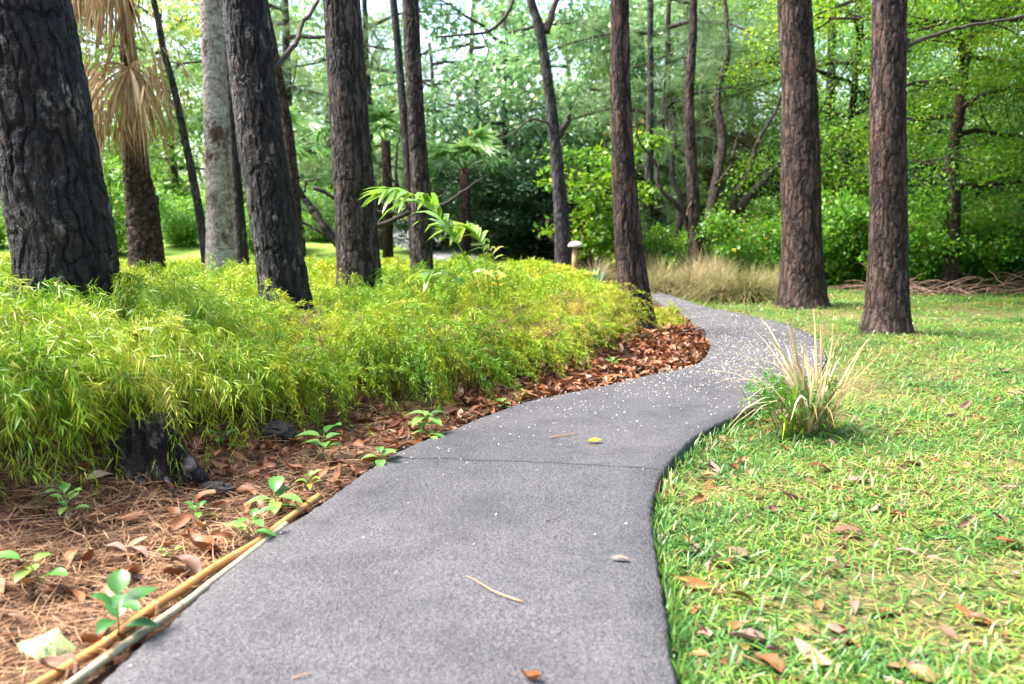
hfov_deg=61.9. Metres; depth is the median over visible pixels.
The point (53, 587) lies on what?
fallen leaf
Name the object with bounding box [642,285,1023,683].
lawn grass
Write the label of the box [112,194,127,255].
leafy bush
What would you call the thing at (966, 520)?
fallen leaf
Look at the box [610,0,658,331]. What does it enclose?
pine tree
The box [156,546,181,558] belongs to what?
seedling
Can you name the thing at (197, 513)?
seedling
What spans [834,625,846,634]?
fallen leaf
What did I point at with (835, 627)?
fallen leaf
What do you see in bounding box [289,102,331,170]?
fan palm
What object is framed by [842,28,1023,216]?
broadleaf tree
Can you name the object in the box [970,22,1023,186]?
broadleaf tree
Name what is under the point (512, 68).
broadleaf tree
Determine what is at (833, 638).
fallen leaf
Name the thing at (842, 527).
fallen leaf
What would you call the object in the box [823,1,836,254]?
slender tree
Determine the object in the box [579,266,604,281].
strap plant
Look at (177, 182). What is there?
broadleaf tree
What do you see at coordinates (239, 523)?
seedling
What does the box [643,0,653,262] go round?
slender tree
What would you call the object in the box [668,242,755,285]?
grass clump
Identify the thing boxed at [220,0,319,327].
pine tree
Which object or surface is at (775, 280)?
grass clump
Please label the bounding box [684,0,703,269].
slender tree
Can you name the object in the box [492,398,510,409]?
seedling
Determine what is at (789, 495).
fallen leaf
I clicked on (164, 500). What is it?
fallen leaf
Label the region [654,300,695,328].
feathery shrub
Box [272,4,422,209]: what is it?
broadleaf tree
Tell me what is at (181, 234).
leafy bush
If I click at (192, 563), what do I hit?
fallen leaf
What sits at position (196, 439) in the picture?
fallen leaf
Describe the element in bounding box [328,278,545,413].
feathery shrub
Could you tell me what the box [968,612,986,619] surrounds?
fallen leaf
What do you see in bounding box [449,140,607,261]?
evergreen tree
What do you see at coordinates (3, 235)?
leafy bush
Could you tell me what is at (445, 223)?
young palm
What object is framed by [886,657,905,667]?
fallen leaf
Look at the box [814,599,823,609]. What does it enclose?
fallen leaf
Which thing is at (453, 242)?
leafy bush
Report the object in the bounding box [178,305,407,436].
feathery shrub
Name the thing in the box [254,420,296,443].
stone
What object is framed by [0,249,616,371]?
ground cover
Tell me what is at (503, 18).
bare branch
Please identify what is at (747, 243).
leafy bush
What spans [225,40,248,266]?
dark tree
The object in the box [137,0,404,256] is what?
pine tree
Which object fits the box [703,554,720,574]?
fallen leaf
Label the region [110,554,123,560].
fallen leaf
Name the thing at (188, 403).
seedling
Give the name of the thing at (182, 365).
bamboo clump
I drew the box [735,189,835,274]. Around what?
leafy bush
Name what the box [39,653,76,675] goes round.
fallen leaf
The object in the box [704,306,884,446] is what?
grass tuft
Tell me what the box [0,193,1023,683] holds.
ground
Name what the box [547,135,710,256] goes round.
evergreen tree
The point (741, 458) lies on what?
fallen leaf
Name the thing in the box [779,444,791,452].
fallen leaf
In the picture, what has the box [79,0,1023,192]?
sky
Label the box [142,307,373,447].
feathery shrub
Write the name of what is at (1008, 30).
broadleaf tree
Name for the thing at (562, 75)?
broadleaf tree
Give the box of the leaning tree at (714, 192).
[636,0,854,244]
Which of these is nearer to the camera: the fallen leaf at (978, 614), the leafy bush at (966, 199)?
the fallen leaf at (978, 614)
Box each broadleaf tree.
[72,0,294,223]
[79,0,196,198]
[135,0,328,213]
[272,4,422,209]
[310,31,561,246]
[388,0,638,256]
[476,0,677,214]
[489,0,719,250]
[539,0,761,161]
[550,0,866,229]
[644,0,843,222]
[644,68,777,219]
[660,0,1023,215]
[721,0,1023,294]
[758,0,956,200]
[758,0,997,189]
[815,0,1023,148]
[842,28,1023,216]
[866,1,1023,190]
[907,0,1023,215]
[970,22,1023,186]
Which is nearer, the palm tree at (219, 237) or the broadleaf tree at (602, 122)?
the palm tree at (219, 237)
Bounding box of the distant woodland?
[100,67,1022,212]
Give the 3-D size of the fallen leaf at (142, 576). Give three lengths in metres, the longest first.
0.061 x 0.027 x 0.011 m
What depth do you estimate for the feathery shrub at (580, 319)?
6.93 m
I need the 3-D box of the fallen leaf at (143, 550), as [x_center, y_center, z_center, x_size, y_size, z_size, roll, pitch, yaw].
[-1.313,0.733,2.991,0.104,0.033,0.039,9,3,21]
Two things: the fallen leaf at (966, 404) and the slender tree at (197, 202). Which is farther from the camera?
the slender tree at (197, 202)
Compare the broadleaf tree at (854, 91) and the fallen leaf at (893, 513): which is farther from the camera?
the broadleaf tree at (854, 91)
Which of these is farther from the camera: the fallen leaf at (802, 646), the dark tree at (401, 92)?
the dark tree at (401, 92)
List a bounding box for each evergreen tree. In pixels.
[378,172,459,250]
[399,158,577,263]
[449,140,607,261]
[453,123,577,246]
[537,136,638,242]
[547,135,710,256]
[566,150,639,260]
[587,153,734,254]
[606,118,730,246]
[682,132,780,254]
[737,74,932,209]
[821,132,970,261]
[849,95,1021,255]
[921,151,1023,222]
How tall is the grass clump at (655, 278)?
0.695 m
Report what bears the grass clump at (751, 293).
on the ground at (320, 249)
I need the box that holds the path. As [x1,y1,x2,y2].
[102,208,825,683]
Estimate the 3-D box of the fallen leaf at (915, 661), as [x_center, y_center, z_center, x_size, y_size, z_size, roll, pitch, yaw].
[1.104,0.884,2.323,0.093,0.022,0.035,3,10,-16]
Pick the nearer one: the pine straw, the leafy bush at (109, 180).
the pine straw
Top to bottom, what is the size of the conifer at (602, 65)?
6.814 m
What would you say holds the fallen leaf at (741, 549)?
on the lawn grass at (662, 525)
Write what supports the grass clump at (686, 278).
on the ground at (320, 249)
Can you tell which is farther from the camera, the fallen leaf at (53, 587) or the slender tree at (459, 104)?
the slender tree at (459, 104)
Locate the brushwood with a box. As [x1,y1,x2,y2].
[827,262,1023,297]
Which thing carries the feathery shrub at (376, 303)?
on the ground at (320, 249)
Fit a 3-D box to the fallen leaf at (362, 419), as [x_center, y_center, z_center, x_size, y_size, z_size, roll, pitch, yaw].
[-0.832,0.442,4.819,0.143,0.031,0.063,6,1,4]
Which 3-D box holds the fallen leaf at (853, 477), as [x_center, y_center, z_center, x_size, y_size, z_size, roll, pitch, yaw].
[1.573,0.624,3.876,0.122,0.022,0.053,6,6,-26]
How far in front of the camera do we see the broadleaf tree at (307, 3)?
25.05 m
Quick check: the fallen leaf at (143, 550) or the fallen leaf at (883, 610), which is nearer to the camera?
the fallen leaf at (883, 610)
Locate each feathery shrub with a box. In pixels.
[94,311,339,433]
[124,276,253,323]
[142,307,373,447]
[161,276,384,409]
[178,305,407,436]
[233,299,445,419]
[286,289,456,400]
[310,298,535,431]
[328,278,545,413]
[361,278,529,398]
[424,301,583,386]
[455,300,618,384]
[501,282,667,336]
[503,299,634,369]
[507,300,630,360]
[560,295,661,334]
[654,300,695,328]
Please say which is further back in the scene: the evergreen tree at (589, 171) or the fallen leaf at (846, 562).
the evergreen tree at (589, 171)
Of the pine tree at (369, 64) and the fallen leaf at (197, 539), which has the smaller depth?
the fallen leaf at (197, 539)
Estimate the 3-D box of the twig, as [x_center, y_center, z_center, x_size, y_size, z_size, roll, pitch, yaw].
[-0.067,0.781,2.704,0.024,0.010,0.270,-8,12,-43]
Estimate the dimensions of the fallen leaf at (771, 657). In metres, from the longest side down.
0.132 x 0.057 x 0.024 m
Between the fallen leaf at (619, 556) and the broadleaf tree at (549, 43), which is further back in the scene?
the broadleaf tree at (549, 43)
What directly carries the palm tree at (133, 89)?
on the ground at (320, 249)
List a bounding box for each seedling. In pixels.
[0,550,67,593]
[45,484,88,526]
[90,569,159,643]
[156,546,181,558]
[181,389,198,423]
[184,501,217,520]
[204,429,237,447]
[225,506,278,543]
[244,476,302,513]
[295,422,341,461]
[295,469,322,492]
[362,446,397,466]
[407,410,443,429]
[413,430,444,438]
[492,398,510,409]
[606,357,624,366]
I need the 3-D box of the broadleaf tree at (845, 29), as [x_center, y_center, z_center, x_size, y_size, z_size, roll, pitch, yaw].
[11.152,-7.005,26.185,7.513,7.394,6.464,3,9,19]
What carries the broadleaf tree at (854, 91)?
on the ground at (320, 249)
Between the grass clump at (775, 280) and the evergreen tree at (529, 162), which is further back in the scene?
the evergreen tree at (529, 162)
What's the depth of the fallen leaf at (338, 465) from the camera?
3.98 m
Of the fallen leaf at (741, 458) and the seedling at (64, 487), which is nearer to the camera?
the seedling at (64, 487)
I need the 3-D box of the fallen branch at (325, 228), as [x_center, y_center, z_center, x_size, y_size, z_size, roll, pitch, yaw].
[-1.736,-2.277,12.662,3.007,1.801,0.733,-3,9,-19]
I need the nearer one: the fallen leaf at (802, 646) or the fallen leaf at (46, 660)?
the fallen leaf at (46, 660)
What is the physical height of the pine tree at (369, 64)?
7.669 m
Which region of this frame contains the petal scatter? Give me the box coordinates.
[545,299,825,396]
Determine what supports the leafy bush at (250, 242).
on the ground at (320, 249)
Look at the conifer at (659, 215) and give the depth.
15.80 m
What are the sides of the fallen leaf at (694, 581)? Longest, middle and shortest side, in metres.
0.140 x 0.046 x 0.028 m
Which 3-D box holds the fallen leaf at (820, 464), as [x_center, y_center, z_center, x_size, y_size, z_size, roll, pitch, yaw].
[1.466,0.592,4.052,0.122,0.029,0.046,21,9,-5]
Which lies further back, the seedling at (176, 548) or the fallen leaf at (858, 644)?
the seedling at (176, 548)
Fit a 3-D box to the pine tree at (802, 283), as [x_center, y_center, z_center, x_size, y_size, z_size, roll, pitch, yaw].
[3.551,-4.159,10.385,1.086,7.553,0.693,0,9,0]
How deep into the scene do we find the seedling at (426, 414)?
4.63 m
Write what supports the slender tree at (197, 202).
on the ground at (320, 249)
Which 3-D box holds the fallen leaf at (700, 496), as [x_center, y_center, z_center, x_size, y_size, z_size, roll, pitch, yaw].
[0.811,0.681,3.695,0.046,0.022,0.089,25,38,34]
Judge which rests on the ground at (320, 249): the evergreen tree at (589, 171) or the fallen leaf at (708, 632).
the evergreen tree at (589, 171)
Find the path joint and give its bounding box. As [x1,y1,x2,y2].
[390,455,659,468]
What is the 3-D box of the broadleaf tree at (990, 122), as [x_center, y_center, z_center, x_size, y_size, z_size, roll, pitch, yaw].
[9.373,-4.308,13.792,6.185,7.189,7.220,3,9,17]
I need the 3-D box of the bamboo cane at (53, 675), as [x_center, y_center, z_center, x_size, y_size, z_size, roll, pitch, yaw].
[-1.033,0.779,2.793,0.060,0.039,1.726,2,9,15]
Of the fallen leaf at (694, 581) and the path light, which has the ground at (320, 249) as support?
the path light
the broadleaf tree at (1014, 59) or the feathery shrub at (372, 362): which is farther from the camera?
the broadleaf tree at (1014, 59)
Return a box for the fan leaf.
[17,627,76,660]
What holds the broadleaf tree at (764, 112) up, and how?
on the ground at (320, 249)
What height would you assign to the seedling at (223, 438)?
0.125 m
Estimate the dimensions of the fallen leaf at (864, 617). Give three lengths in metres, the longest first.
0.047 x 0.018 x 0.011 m
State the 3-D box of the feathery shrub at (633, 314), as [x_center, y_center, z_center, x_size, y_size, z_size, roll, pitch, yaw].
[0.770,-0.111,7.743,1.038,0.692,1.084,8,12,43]
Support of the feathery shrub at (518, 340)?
on the ground at (320, 249)
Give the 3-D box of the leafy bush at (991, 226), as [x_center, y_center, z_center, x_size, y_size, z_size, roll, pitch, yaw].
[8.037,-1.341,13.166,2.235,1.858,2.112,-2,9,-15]
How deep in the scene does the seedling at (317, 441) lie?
4.19 m
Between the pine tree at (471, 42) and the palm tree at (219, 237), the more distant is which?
the pine tree at (471, 42)
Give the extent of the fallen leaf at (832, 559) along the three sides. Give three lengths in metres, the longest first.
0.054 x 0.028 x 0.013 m
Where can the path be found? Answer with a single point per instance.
(364, 578)
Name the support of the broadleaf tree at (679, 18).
on the ground at (320, 249)
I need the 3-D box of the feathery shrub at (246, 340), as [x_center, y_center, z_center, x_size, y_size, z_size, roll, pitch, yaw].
[-1.733,0.298,4.888,1.286,1.058,1.669,-4,10,-25]
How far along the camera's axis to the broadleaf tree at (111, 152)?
24.22 m
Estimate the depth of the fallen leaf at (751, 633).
2.51 m
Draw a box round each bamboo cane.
[30,493,321,683]
[63,521,288,683]
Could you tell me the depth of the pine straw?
3.27 m
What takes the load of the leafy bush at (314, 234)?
on the ground at (320, 249)
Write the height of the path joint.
0.006 m
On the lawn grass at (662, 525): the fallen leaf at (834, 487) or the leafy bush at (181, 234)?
the fallen leaf at (834, 487)
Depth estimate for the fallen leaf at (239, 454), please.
4.04 m
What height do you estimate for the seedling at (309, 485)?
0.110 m
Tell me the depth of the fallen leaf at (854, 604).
2.65 m
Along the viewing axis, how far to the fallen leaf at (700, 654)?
2.41 m
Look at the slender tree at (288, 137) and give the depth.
8.73 m
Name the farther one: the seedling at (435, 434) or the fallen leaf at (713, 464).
the seedling at (435, 434)
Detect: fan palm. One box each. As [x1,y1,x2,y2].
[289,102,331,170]
[368,100,439,257]
[402,121,516,261]
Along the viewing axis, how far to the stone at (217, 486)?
3.60 m
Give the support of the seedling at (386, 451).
on the pine straw
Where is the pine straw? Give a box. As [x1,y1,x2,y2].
[0,369,576,683]
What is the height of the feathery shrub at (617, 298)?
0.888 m
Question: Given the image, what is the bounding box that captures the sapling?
[533,125,676,268]
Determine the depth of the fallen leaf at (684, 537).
3.29 m
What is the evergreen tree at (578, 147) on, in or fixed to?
on the ground at (320, 249)
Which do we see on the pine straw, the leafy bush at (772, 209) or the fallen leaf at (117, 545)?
the fallen leaf at (117, 545)
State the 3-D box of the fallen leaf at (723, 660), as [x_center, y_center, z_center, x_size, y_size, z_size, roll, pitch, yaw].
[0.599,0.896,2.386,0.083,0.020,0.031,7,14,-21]
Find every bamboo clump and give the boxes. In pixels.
[0,251,13,297]
[0,253,151,435]
[0,275,192,491]
[0,304,161,521]
[0,304,307,487]
[4,259,297,443]
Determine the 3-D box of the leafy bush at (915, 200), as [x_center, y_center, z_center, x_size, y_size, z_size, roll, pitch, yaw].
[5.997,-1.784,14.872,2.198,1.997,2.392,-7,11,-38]
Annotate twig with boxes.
[466,575,522,602]
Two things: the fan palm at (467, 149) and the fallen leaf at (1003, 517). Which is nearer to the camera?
the fallen leaf at (1003, 517)
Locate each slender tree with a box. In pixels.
[151,0,205,272]
[267,0,304,259]
[458,86,461,140]
[471,79,478,252]
[491,0,571,267]
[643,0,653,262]
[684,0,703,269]
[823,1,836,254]
[959,1,965,184]
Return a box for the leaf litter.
[0,305,710,662]
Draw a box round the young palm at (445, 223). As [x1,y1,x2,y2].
[360,187,510,311]
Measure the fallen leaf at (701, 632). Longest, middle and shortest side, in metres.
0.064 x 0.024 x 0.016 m
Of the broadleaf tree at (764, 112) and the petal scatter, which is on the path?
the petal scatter
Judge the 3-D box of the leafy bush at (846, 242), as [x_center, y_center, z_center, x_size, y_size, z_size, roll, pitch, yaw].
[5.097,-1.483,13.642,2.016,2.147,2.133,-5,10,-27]
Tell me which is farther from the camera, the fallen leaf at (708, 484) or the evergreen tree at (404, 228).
the evergreen tree at (404, 228)
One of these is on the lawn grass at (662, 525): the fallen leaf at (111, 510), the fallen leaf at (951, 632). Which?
the fallen leaf at (951, 632)
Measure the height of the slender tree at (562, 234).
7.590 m
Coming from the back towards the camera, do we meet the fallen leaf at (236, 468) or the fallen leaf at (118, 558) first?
the fallen leaf at (236, 468)
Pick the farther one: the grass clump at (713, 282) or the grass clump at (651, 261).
the grass clump at (651, 261)
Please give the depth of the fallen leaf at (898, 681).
2.23 m
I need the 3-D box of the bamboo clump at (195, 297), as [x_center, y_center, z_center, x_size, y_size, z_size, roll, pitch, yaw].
[-2.030,0.334,4.626,1.851,1.550,1.623,-7,11,-38]
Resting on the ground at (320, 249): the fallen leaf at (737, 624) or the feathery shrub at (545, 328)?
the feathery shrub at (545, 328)
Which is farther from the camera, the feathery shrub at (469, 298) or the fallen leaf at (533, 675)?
the feathery shrub at (469, 298)
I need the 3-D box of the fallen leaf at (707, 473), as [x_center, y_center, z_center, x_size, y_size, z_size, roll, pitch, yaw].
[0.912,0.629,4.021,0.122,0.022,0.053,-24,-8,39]
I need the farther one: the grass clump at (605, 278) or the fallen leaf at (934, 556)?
the grass clump at (605, 278)
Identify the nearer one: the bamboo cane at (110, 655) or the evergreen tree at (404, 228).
the bamboo cane at (110, 655)
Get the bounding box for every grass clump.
[579,255,616,284]
[604,250,703,296]
[614,246,676,279]
[651,245,741,300]
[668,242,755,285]
[672,254,762,304]
[697,254,778,307]
[752,261,779,293]
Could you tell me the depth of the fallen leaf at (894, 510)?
3.46 m
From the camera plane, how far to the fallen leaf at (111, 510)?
3.25 m
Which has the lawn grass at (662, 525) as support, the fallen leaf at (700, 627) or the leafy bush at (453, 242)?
the fallen leaf at (700, 627)
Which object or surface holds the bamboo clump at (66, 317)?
on the ground at (320, 249)
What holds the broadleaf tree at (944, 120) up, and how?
on the ground at (320, 249)
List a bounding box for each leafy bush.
[0,201,8,248]
[100,151,167,250]
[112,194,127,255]
[155,184,205,248]
[205,203,307,253]
[301,185,334,242]
[439,206,495,247]
[642,219,723,280]
[688,201,780,282]
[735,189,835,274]
[766,180,915,288]
[821,183,933,279]
[836,190,985,289]
[908,180,1023,278]
[908,188,1023,289]
[961,196,1023,289]
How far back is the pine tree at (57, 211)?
4.32 m
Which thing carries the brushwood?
on the ground at (320, 249)
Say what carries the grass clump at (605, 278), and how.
on the ground at (320, 249)
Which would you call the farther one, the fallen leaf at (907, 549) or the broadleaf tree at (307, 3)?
the broadleaf tree at (307, 3)
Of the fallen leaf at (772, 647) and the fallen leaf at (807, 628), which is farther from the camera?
the fallen leaf at (807, 628)
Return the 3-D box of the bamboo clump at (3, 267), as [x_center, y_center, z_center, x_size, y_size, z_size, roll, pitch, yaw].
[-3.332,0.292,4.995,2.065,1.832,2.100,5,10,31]
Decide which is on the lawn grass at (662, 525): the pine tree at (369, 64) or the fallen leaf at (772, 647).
the fallen leaf at (772, 647)
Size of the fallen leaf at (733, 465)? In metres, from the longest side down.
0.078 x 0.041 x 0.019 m
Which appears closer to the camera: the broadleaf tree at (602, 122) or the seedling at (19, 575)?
the seedling at (19, 575)
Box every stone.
[196,481,235,497]
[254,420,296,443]
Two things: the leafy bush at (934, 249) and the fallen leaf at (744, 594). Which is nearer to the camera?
the fallen leaf at (744, 594)
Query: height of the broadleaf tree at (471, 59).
5.526 m
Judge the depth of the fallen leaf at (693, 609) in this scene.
2.70 m
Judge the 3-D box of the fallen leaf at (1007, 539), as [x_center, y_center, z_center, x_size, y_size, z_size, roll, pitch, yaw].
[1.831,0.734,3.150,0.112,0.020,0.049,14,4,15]
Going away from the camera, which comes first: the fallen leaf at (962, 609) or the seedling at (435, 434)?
the fallen leaf at (962, 609)
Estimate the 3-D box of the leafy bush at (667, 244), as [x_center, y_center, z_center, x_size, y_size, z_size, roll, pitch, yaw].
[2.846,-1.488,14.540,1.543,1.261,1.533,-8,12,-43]
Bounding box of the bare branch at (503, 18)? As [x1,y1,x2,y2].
[435,0,514,63]
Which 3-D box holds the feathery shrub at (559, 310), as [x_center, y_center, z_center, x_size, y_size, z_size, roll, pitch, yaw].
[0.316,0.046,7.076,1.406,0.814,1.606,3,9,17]
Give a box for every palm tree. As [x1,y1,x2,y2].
[71,0,202,272]
[199,0,236,275]
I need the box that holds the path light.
[568,241,582,271]
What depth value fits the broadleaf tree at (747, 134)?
16.37 m
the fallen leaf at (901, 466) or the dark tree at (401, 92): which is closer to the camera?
the fallen leaf at (901, 466)
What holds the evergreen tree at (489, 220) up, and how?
on the ground at (320, 249)
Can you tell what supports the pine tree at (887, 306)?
on the ground at (320, 249)
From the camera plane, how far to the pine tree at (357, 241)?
7.29 m
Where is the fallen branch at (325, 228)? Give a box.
[300,127,483,246]
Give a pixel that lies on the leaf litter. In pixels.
(666, 339)
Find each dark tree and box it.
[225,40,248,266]
[390,0,410,258]
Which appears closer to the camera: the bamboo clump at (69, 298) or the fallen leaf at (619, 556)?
the fallen leaf at (619, 556)
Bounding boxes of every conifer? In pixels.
[515,0,832,262]
[565,0,844,257]
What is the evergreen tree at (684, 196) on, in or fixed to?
on the ground at (320, 249)
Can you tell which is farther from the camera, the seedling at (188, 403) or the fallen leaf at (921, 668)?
the seedling at (188, 403)
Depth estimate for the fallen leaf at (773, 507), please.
3.52 m
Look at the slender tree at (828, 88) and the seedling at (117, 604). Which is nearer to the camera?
the seedling at (117, 604)
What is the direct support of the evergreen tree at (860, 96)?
on the ground at (320, 249)
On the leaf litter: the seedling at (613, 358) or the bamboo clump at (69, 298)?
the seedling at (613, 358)
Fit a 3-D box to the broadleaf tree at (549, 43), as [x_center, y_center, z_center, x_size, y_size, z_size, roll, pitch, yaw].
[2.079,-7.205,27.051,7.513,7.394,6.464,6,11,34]
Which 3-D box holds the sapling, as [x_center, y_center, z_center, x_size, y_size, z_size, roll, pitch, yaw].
[1.546,-2.247,14.601,2.437,2.858,2.435,1,9,6]
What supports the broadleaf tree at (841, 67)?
on the ground at (320, 249)
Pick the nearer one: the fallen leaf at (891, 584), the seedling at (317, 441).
the fallen leaf at (891, 584)
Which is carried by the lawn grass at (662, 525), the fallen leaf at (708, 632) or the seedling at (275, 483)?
the fallen leaf at (708, 632)
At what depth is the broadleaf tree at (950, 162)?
12.13 m
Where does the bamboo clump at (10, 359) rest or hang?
on the ground at (320, 249)
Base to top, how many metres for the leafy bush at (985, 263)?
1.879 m
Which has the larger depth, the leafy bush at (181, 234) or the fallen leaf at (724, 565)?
the leafy bush at (181, 234)
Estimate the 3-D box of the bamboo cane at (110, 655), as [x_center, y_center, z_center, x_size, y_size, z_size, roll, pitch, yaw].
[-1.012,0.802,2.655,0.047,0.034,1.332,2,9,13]
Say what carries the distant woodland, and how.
on the ground at (320, 249)
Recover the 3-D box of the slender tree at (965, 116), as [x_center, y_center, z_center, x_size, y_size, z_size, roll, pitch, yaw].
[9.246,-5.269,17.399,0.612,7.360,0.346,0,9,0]
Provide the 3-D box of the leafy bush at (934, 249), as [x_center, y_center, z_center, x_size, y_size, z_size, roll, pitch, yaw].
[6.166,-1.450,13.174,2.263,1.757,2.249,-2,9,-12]
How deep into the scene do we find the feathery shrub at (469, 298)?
5.96 m
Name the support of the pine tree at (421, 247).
on the ground at (320, 249)
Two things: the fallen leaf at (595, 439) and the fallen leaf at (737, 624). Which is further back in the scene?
the fallen leaf at (595, 439)
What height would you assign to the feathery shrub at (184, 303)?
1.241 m
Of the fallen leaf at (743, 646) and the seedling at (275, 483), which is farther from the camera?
the seedling at (275, 483)
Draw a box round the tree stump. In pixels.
[108,412,208,489]
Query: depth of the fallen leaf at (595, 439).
4.41 m
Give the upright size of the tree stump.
0.348 m
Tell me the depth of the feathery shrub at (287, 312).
5.26 m
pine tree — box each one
[0,0,125,401]
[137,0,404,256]
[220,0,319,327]
[279,0,497,249]
[323,0,384,314]
[383,0,570,194]
[402,0,433,272]
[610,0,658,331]
[773,0,831,309]
[857,0,1023,335]
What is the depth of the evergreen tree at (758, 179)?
17.94 m
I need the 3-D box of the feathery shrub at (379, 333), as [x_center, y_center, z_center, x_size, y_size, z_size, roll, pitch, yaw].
[-1.145,0.324,5.253,1.586,1.203,1.222,-6,11,-32]
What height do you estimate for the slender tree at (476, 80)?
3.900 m
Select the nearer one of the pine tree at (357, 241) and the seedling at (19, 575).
the seedling at (19, 575)
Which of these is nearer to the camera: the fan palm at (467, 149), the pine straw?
the pine straw
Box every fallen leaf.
[4,629,20,636]
[37,584,70,593]
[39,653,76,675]
[99,507,119,513]
[100,542,126,551]
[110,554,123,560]
[127,546,147,557]
[133,575,149,579]
[162,496,172,503]
[170,554,200,574]
[186,526,214,549]
[192,435,207,450]
[206,538,217,553]
[231,450,249,460]
[232,463,237,476]
[332,460,340,476]
[352,417,376,422]
[520,669,541,679]
[586,438,600,440]
[609,555,628,558]
[671,531,693,544]
[671,574,709,588]
[685,649,710,657]
[688,602,700,614]
[691,544,698,550]
[692,494,705,504]
[694,630,707,635]
[696,472,716,478]
[696,622,712,634]
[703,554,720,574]
[704,479,714,490]
[704,627,712,636]
[709,458,719,472]
[713,656,729,664]
[716,555,735,569]
[723,620,748,629]
[727,546,746,556]
[727,591,757,607]
[728,628,766,640]
[729,463,742,470]
[735,456,744,463]
[737,643,748,649]
[754,653,783,672]
[766,645,789,654]
[768,505,779,510]
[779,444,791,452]
[782,490,805,498]
[794,637,831,664]
[795,624,809,637]
[808,462,830,471]
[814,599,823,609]
[818,485,843,491]
[822,557,836,561]
[826,623,846,634]
[831,636,848,650]
[832,524,861,530]
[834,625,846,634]
[840,555,852,567]
[846,638,861,647]
[848,475,867,481]
[849,599,858,613]
[861,615,866,624]
[866,503,880,511]
[881,608,900,614]
[884,581,900,585]
[885,679,904,683]
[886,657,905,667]
[889,508,913,519]
[889,512,902,515]
[894,464,906,469]
[896,547,919,558]
[897,498,905,508]
[900,663,935,683]
[908,660,929,667]
[926,555,940,559]
[931,521,947,527]
[941,626,957,641]
[954,603,994,622]
[956,400,971,410]
[958,516,975,526]
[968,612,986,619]
[991,512,1008,525]
[991,536,1020,544]
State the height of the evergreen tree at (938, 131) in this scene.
3.595 m
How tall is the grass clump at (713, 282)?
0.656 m
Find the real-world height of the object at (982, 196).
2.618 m
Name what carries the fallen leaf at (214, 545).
on the leaf litter
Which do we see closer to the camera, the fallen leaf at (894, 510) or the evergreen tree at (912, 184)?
the fallen leaf at (894, 510)
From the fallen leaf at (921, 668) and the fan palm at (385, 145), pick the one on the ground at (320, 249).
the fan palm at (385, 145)
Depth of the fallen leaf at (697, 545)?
3.20 m
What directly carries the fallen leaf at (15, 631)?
on the ground at (320, 249)
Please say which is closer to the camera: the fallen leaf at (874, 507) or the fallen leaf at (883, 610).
the fallen leaf at (883, 610)
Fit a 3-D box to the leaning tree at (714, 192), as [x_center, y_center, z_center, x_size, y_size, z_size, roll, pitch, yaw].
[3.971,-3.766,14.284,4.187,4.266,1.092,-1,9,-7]
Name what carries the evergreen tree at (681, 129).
on the ground at (320, 249)
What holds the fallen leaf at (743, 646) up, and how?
on the lawn grass at (662, 525)

